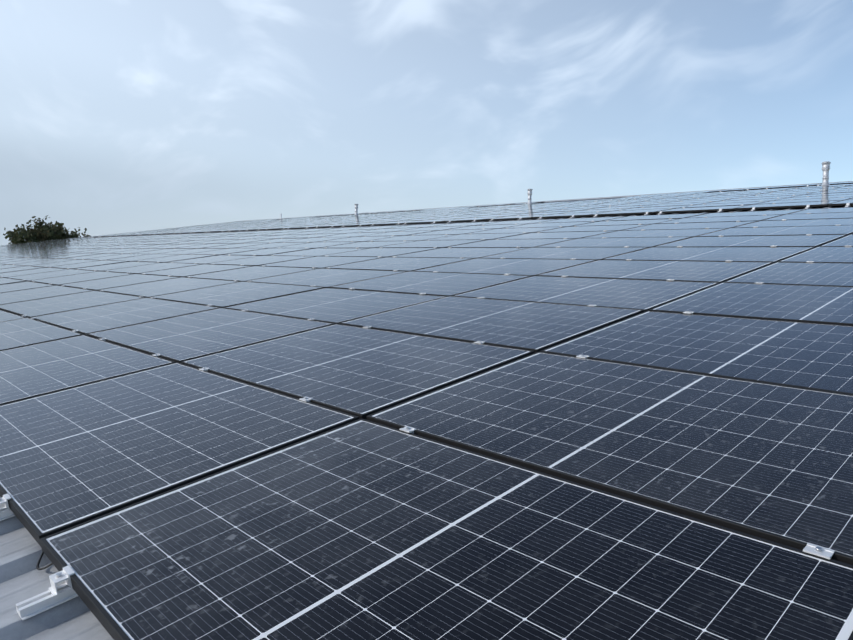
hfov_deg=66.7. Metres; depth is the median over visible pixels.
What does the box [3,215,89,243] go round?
tree
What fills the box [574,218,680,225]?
solar panel
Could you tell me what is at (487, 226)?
solar panel
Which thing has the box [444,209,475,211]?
solar panel
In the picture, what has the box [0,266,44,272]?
solar panel
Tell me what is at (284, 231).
solar panel
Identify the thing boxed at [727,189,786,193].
solar panel
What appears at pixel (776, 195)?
solar panel
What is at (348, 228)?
solar panel
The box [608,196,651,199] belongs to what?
solar panel
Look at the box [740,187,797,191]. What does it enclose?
solar panel
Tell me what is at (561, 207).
solar panel
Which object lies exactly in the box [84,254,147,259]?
solar panel
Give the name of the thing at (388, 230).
solar panel
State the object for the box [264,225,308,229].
solar panel
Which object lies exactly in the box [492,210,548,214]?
solar panel
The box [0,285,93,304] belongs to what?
solar panel
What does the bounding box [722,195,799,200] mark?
solar panel
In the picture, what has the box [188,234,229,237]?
solar panel
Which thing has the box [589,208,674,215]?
solar panel
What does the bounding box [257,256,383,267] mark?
solar panel
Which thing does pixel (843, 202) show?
solar panel
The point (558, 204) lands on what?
solar panel
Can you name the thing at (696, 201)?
solar panel
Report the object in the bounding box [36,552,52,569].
module cable
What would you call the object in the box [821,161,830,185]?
flue pipe
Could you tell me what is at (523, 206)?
solar panel
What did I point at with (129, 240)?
solar panel
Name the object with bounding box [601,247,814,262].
solar panel
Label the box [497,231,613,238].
solar panel
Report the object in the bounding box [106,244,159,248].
solar panel
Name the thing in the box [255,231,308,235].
solar panel
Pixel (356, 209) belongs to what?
flue pipe
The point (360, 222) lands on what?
solar panel
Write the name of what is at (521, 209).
solar panel
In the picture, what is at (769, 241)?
solar panel
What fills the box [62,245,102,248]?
solar panel
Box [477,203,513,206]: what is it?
solar panel
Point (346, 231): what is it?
solar panel
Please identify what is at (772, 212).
solar panel
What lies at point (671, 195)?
solar panel
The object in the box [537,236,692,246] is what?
solar panel
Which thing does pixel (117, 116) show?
sky
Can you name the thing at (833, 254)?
solar panel
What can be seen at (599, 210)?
solar panel
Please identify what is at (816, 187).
solar panel
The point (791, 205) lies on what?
solar panel
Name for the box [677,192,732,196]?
solar panel
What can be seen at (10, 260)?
solar panel
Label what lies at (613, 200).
solar panel
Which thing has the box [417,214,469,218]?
solar panel
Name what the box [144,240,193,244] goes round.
solar panel
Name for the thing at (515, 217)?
solar panel
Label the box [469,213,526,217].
solar panel
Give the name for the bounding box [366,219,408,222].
solar panel
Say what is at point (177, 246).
solar panel
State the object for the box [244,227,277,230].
solar panel
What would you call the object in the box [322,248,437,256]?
solar panel
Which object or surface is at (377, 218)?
solar panel
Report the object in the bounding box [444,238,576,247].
solar panel
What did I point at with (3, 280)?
solar panel
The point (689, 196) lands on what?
solar panel
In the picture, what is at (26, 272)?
solar panel
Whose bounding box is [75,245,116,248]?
solar panel
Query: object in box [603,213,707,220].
solar panel
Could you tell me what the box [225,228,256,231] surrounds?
solar panel
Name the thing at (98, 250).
solar panel
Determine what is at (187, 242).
solar panel
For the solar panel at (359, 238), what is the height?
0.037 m
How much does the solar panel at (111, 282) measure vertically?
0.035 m
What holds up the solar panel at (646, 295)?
on the mounting clamps and rails
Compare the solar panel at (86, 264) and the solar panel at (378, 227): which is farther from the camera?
the solar panel at (378, 227)
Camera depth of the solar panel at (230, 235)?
23.50 m
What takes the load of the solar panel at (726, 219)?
on the trapezoidal roof sheet
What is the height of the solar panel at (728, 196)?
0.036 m
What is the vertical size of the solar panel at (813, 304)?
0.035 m
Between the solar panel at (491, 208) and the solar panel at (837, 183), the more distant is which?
the solar panel at (491, 208)
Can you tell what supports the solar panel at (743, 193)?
on the trapezoidal roof sheet
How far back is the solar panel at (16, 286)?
9.87 m
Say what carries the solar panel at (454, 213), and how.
on the trapezoidal roof sheet
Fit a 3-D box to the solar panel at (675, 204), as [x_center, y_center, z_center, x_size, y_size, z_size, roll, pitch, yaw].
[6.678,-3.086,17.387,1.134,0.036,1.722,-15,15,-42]
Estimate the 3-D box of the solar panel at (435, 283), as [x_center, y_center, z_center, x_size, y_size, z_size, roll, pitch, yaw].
[0.003,-0.363,6.374,1.134,0.038,1.722,-15,15,-42]
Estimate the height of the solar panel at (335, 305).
0.035 m
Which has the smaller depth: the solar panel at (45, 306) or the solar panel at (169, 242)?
the solar panel at (45, 306)
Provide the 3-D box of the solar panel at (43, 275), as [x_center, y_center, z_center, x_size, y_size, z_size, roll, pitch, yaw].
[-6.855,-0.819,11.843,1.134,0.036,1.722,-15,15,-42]
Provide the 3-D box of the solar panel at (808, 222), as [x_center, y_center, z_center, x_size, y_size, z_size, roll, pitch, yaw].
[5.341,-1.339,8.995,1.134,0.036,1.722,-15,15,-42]
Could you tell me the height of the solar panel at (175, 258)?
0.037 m
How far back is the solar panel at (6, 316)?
6.51 m
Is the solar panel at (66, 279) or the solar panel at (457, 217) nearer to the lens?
the solar panel at (66, 279)
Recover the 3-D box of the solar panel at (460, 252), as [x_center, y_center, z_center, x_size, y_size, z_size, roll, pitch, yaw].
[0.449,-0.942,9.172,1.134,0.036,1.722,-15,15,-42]
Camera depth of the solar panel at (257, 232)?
24.29 m
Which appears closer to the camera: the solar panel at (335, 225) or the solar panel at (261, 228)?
the solar panel at (335, 225)
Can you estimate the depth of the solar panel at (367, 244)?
12.41 m
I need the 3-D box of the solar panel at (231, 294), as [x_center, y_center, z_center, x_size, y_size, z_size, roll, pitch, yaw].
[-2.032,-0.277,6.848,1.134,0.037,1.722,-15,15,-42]
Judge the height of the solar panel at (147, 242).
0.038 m
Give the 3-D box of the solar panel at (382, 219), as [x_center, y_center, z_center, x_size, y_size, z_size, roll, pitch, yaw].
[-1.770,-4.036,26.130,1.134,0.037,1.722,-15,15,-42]
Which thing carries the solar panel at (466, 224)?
on the trapezoidal roof sheet
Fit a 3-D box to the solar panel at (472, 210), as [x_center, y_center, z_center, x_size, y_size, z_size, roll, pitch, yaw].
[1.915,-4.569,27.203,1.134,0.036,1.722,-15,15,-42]
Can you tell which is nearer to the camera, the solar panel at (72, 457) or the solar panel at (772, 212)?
the solar panel at (72, 457)
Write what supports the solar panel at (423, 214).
on the trapezoidal roof sheet
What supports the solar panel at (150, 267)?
on the trapezoidal roof sheet
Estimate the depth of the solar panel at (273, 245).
14.95 m
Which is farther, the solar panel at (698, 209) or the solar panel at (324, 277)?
the solar panel at (698, 209)
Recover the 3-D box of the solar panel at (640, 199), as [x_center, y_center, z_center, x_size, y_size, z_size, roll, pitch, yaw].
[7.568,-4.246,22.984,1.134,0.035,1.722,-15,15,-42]
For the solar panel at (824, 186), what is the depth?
20.82 m
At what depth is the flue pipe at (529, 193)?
30.59 m
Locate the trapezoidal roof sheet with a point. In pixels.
(22, 577)
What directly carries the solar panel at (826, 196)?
on the trapezoidal roof sheet
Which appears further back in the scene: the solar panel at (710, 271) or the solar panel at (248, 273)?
the solar panel at (248, 273)
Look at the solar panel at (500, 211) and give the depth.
23.19 m
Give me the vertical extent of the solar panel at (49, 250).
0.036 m
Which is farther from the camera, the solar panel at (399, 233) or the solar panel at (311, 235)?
the solar panel at (311, 235)
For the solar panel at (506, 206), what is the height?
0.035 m
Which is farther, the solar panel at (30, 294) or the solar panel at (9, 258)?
the solar panel at (9, 258)
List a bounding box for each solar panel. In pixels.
[0,252,24,254]
[0,252,35,256]
[0,257,25,260]
[0,258,37,262]
[0,258,52,264]
[0,265,23,268]
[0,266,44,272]
[0,267,65,277]
[0,277,25,284]
[0,281,52,292]
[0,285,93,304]
[0,290,145,317]
[0,310,25,321]
[0,317,82,350]
[0,335,175,404]
[0,362,358,545]
[1,249,29,251]
[3,253,44,256]
[5,269,95,280]
[11,249,40,251]
[11,259,77,265]
[18,253,61,257]
[22,249,52,251]
[29,246,57,248]
[29,253,80,257]
[29,259,99,266]
[29,271,133,284]
[30,297,220,334]
[34,249,66,252]
[39,245,77,248]
[39,249,80,252]
[40,418,852,639]
[47,253,103,258]
[50,245,89,248]
[51,260,128,268]
[55,249,97,252]
[60,274,178,290]
[61,253,119,258]
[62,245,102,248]
[71,249,115,252]
[74,261,161,270]
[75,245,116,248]
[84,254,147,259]
[87,308,334,362]
[90,245,132,248]
[90,248,144,252]
[97,277,240,297]
[103,262,199,273]
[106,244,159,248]
[108,254,180,260]
[111,248,169,253]
[112,241,152,244]
[115,239,144,241]
[126,241,167,244]
[128,248,196,253]
[133,244,179,247]
[136,254,214,261]
[137,264,250,276]
[139,238,179,241]
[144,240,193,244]
[149,281,325,307]
[154,236,184,238]
[154,244,202,247]
[157,248,227,253]
[162,237,202,240]
[168,240,212,243]
[169,255,260,263]
[175,235,205,237]
[177,237,218,240]
[178,243,236,247]
[180,324,534,419]
[182,233,211,235]
[185,266,318,280]
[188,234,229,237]
[188,239,243,243]
[190,248,265,254]
[193,229,226,232]
[194,232,232,235]
[202,236,246,239]
[205,243,266,247]
[206,255,314,265]
[208,228,245,231]
[211,238,276,243]
[212,233,253,236]
[216,231,255,234]
[222,235,276,239]
[222,248,312,255]
[223,288,446,323]
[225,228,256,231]
[228,232,279,236]
[237,242,310,247]
[238,230,279,233]
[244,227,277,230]
[245,238,305,242]
[248,268,406,287]
[252,234,308,238]
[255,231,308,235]
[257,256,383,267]
[263,229,305,232]
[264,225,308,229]
[271,248,367,255]
[274,241,361,247]
[275,237,347,242]
[285,230,340,234]
[285,233,344,237]
[287,224,331,228]
[289,228,334,231]
[295,223,325,225]
[311,223,356,227]
[317,229,375,233]
[318,222,349,224]
[318,227,364,230]
[318,236,395,241]
[319,241,412,247]
[322,232,384,236]
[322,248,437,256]
[325,257,473,270]
[328,271,531,295]
[332,218,369,221]
[335,219,374,222]
[338,222,383,226]
[339,296,644,352]
[341,220,382,223]
[349,225,406,229]
[353,227,421,232]
[356,230,437,236]
[358,218,399,221]
[362,217,392,219]
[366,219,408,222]
[366,352,852,564]
[368,220,420,224]
[368,234,458,240]
[374,239,489,247]
[384,215,424,218]
[384,223,451,228]
[390,247,530,257]
[391,216,432,219]
[393,226,466,231]
[401,213,441,216]
[401,217,444,220]
[402,218,460,223]
[408,213,458,217]
[411,228,497,234]
[414,258,597,275]
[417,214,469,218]
[426,232,530,239]
[429,215,483,219]
[430,221,500,226]
[434,211,474,214]
[440,216,503,221]
[442,212,485,215]
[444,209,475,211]
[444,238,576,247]
[446,223,530,229]
[450,209,490,212]
[452,276,719,310]
[453,212,506,216]
[465,226,566,233]
[467,209,508,212]
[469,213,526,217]
[474,219,556,225]
[476,207,507,209]
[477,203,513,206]
[478,210,522,213]
[480,247,649,259]
[483,207,525,210]
[483,214,549,220]
[484,205,523,208]
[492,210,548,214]
[493,207,545,211]
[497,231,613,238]
[500,205,541,208]
[505,202,541,204]
[505,221,597,227]
[512,211,571,215]
[515,207,570,211]
[516,203,557,206]
[518,205,561,208]
[532,211,608,217]
[533,201,573,204]
[533,224,649,232]
[534,203,576,206]
[534,207,599,212]
[536,260,773,282]
[537,216,626,222]
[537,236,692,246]
[538,205,584,208]
[540,311,852,394]
[550,201,592,204]
[554,202,607,206]
[556,205,613,209]
[558,208,628,213]
[566,199,607,202]
[569,200,622,204]
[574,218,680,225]
[578,202,634,206]
[583,228,726,237]
[586,205,647,209]
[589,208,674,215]
[593,198,636,201]
[600,200,648,203]
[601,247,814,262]
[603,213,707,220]
[607,202,667,206]
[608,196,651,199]
[615,197,669,201]
[616,205,691,210]
[624,194,666,197]
[625,221,756,229]
[628,199,687,203]
[630,195,683,199]
[632,192,681,196]
[635,201,715,207]
[642,197,700,201]
[645,193,697,197]
[649,282,852,325]
[654,234,847,246]
[655,205,747,212]
[655,214,784,223]
[656,194,719,199]
[659,191,711,195]
[662,198,733,203]
[674,190,718,193]
[675,196,744,201]
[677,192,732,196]
[680,201,767,207]
[686,209,805,217]
[691,190,746,194]
[694,193,762,198]
[695,225,852,236]
[704,198,783,203]
[707,191,775,196]
[713,187,765,191]
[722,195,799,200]
[724,262,852,286]
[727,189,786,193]
[732,218,852,227]
[734,200,842,209]
[739,192,813,197]
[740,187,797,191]
[751,190,824,195]
[758,197,852,203]
[761,183,821,188]
[761,212,852,220]
[769,187,839,192]
[773,194,852,200]
[778,246,852,262]
[781,185,850,190]
[789,207,852,213]
[793,184,852,188]
[794,192,852,196]
[809,190,852,193]
[814,181,852,185]
[820,188,852,191]
[820,234,852,245]
[828,200,852,205]
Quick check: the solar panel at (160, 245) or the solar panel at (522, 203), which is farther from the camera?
the solar panel at (522, 203)
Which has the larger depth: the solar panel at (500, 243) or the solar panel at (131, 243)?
the solar panel at (131, 243)
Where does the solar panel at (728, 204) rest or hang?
on the trapezoidal roof sheet
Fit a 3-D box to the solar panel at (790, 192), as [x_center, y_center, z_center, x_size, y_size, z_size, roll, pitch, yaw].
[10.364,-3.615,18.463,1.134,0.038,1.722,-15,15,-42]
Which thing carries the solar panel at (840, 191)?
on the trapezoidal roof sheet
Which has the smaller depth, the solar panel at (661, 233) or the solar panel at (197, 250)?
the solar panel at (661, 233)
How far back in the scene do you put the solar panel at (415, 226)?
18.05 m
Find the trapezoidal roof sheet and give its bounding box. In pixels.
[0,181,852,639]
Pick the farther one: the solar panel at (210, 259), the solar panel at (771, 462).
the solar panel at (210, 259)
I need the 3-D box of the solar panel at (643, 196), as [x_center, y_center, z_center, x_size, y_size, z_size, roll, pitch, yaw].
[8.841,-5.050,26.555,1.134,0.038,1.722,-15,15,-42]
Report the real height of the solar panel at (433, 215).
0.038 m
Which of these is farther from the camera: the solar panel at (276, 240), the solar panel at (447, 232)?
the solar panel at (276, 240)
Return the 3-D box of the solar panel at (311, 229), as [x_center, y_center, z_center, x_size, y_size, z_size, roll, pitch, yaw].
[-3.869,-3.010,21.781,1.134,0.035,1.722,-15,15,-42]
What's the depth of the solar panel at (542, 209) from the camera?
21.95 m
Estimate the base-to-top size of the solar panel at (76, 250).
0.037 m
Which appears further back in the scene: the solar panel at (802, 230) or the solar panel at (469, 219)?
the solar panel at (469, 219)
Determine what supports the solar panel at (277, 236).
on the trapezoidal roof sheet
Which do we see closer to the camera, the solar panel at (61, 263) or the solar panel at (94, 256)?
the solar panel at (61, 263)
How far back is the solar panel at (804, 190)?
19.24 m
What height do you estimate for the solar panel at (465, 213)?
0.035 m
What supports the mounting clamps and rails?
on the trapezoidal roof sheet
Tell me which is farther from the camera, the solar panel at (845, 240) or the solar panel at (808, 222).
the solar panel at (808, 222)
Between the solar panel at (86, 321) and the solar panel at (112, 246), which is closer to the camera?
the solar panel at (86, 321)
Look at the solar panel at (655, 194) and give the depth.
27.40 m
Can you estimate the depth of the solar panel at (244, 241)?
18.20 m
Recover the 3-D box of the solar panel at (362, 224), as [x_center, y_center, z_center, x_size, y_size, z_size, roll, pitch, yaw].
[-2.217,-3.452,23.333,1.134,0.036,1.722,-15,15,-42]
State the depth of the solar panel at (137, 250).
17.90 m
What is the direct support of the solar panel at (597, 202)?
on the trapezoidal roof sheet
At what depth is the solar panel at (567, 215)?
16.93 m
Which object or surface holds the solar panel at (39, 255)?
on the trapezoidal roof sheet
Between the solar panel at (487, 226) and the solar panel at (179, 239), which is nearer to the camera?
the solar panel at (487, 226)
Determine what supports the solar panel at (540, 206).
on the trapezoidal roof sheet
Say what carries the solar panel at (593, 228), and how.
on the trapezoidal roof sheet
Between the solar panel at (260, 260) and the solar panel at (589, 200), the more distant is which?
the solar panel at (589, 200)
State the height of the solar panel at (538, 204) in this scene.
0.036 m
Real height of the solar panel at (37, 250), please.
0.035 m
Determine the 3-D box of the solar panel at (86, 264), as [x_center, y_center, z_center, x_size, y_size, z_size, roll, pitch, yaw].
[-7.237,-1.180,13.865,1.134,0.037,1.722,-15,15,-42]
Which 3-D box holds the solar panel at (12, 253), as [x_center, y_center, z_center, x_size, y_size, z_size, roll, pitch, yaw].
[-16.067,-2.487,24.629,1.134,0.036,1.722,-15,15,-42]
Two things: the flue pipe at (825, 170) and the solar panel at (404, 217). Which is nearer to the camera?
the flue pipe at (825, 170)
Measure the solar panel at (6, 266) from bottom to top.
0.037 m
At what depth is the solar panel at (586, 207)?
20.67 m
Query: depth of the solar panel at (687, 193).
25.25 m
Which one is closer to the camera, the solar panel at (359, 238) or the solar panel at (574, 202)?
the solar panel at (359, 238)
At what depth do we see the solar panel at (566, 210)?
19.85 m
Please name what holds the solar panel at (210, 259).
on the trapezoidal roof sheet
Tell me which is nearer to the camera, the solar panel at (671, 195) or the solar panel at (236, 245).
the solar panel at (236, 245)
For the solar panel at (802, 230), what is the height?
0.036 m
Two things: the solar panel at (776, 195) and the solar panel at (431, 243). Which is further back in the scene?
the solar panel at (776, 195)
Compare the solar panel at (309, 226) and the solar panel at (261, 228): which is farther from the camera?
the solar panel at (261, 228)
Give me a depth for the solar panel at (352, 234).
16.48 m
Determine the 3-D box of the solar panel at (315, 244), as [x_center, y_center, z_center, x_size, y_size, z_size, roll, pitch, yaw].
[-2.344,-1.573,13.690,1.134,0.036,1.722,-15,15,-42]
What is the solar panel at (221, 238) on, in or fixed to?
on the trapezoidal roof sheet
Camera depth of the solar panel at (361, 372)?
3.38 m
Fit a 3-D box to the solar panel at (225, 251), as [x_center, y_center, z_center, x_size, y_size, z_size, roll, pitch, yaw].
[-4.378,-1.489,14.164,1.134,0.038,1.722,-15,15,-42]
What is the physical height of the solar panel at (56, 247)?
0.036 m
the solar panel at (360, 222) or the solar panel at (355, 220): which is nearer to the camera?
the solar panel at (360, 222)
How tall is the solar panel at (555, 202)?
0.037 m
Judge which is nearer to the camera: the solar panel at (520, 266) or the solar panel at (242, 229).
the solar panel at (520, 266)
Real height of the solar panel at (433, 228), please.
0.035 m
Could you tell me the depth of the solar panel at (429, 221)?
20.70 m
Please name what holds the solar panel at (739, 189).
on the trapezoidal roof sheet
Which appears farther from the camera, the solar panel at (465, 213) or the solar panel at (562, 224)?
the solar panel at (465, 213)
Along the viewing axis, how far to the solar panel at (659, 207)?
16.63 m
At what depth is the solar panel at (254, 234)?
22.24 m
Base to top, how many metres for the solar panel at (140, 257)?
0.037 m
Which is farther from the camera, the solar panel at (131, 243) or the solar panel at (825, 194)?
the solar panel at (131, 243)
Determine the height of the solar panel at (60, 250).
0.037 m
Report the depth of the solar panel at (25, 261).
17.61 m
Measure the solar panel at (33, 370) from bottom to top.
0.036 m
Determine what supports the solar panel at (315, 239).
on the trapezoidal roof sheet
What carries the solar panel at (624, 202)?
on the trapezoidal roof sheet
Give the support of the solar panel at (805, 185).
on the trapezoidal roof sheet
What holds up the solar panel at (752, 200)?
on the trapezoidal roof sheet
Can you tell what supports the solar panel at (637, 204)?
on the trapezoidal roof sheet
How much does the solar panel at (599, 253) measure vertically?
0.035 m
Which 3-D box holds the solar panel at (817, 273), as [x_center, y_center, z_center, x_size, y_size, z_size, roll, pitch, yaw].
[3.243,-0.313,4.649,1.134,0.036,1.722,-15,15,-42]
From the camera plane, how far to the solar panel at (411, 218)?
24.92 m
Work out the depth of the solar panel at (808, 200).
14.10 m
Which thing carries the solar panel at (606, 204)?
on the trapezoidal roof sheet
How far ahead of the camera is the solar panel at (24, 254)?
22.13 m
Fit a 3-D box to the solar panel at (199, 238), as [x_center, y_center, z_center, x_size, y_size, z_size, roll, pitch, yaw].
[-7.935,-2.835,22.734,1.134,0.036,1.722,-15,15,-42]
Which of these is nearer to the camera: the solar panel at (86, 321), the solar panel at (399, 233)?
the solar panel at (86, 321)
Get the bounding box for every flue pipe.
[354,204,357,214]
[527,189,532,203]
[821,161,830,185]
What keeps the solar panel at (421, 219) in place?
on the trapezoidal roof sheet
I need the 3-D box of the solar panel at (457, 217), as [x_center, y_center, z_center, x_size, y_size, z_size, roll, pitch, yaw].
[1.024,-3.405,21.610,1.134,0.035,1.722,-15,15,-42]
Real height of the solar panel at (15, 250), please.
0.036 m
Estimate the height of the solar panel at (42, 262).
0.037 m
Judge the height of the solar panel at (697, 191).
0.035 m
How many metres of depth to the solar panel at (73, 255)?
18.36 m
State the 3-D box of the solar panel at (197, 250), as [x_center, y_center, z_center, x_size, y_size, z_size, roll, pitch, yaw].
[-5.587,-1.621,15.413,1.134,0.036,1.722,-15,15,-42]
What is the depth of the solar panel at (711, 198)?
18.96 m
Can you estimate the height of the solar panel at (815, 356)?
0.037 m
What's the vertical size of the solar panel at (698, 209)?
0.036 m
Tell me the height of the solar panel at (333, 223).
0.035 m
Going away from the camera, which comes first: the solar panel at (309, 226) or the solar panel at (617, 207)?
the solar panel at (617, 207)
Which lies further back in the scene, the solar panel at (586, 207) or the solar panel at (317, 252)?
the solar panel at (586, 207)
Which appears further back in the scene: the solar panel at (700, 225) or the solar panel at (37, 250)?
the solar panel at (37, 250)
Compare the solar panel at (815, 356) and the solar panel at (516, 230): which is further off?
the solar panel at (516, 230)
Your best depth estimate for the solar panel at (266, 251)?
12.86 m
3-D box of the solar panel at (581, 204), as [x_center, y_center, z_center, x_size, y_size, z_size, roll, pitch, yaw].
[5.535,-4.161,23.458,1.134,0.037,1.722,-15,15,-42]
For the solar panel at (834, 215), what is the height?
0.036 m
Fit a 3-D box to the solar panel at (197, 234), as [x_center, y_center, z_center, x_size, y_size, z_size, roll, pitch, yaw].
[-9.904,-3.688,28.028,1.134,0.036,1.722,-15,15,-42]
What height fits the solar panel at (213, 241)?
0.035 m
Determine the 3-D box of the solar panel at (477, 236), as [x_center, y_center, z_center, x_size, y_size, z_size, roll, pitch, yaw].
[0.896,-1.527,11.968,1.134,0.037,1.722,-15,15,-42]
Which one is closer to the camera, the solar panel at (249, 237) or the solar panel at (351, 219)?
the solar panel at (249, 237)
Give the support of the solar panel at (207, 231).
on the trapezoidal roof sheet
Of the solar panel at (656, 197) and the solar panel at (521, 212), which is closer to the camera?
the solar panel at (521, 212)
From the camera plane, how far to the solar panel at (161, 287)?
8.02 m
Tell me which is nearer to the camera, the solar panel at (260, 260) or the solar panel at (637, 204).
the solar panel at (260, 260)
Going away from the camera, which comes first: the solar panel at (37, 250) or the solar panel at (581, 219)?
the solar panel at (581, 219)
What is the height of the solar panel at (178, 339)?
0.036 m
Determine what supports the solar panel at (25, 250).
on the trapezoidal roof sheet
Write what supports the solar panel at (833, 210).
on the trapezoidal roof sheet
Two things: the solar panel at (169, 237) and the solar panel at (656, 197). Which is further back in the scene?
the solar panel at (169, 237)
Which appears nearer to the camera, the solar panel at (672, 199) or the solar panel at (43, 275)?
the solar panel at (43, 275)
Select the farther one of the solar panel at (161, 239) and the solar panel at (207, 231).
the solar panel at (207, 231)
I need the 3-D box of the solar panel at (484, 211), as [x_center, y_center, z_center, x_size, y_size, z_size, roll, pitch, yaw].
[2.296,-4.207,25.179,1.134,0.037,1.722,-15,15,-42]
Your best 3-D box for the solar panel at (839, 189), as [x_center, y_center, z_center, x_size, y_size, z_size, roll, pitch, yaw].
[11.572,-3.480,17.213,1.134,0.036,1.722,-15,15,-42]
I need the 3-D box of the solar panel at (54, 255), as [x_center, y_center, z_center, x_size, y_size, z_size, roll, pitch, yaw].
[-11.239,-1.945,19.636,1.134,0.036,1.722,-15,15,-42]
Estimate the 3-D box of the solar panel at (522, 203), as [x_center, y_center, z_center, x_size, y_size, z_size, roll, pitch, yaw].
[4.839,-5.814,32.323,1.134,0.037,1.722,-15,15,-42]
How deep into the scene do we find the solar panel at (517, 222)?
15.51 m
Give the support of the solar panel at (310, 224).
on the trapezoidal roof sheet
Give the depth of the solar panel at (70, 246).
26.25 m
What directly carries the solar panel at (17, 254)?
on the trapezoidal roof sheet
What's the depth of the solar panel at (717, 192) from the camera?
23.31 m
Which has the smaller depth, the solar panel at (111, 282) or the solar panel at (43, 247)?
the solar panel at (111, 282)
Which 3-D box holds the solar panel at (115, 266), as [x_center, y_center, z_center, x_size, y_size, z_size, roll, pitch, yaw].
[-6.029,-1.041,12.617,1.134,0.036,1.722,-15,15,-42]
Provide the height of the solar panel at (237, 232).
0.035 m
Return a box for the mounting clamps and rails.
[0,185,852,620]
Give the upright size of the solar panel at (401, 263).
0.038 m
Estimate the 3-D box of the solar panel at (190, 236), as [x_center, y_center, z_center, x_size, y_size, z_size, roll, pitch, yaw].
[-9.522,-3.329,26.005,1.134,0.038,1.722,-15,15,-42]
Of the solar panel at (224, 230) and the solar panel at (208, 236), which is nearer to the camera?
the solar panel at (208, 236)
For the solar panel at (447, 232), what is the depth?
13.96 m
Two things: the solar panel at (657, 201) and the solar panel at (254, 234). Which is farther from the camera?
the solar panel at (254, 234)
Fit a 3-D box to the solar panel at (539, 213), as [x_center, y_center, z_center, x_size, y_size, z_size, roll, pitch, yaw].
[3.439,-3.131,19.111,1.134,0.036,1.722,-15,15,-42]
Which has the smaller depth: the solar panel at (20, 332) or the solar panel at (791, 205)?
the solar panel at (20, 332)
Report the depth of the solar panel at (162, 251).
16.68 m
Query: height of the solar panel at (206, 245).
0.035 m
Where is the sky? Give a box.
[0,0,852,244]
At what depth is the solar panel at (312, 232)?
19.77 m
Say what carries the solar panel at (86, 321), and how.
on the mounting clamps and rails
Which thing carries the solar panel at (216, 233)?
on the trapezoidal roof sheet
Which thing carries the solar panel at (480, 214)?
on the trapezoidal roof sheet
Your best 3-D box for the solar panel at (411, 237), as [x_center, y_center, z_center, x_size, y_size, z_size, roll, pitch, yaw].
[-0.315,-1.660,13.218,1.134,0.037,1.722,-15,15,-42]
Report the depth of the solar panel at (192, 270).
10.05 m
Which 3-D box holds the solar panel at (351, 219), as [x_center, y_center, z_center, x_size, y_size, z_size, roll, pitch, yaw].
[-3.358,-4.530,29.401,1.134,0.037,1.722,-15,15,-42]
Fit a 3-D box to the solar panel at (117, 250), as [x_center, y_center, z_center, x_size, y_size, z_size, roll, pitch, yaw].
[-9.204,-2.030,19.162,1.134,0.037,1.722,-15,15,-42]
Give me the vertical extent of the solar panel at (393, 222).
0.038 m
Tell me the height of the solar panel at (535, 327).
0.035 m
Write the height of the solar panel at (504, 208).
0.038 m
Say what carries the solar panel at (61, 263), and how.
on the trapezoidal roof sheet
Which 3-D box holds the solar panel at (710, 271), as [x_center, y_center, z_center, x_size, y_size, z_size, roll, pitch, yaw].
[2.037,-0.449,5.900,1.134,0.038,1.722,-15,15,-42]

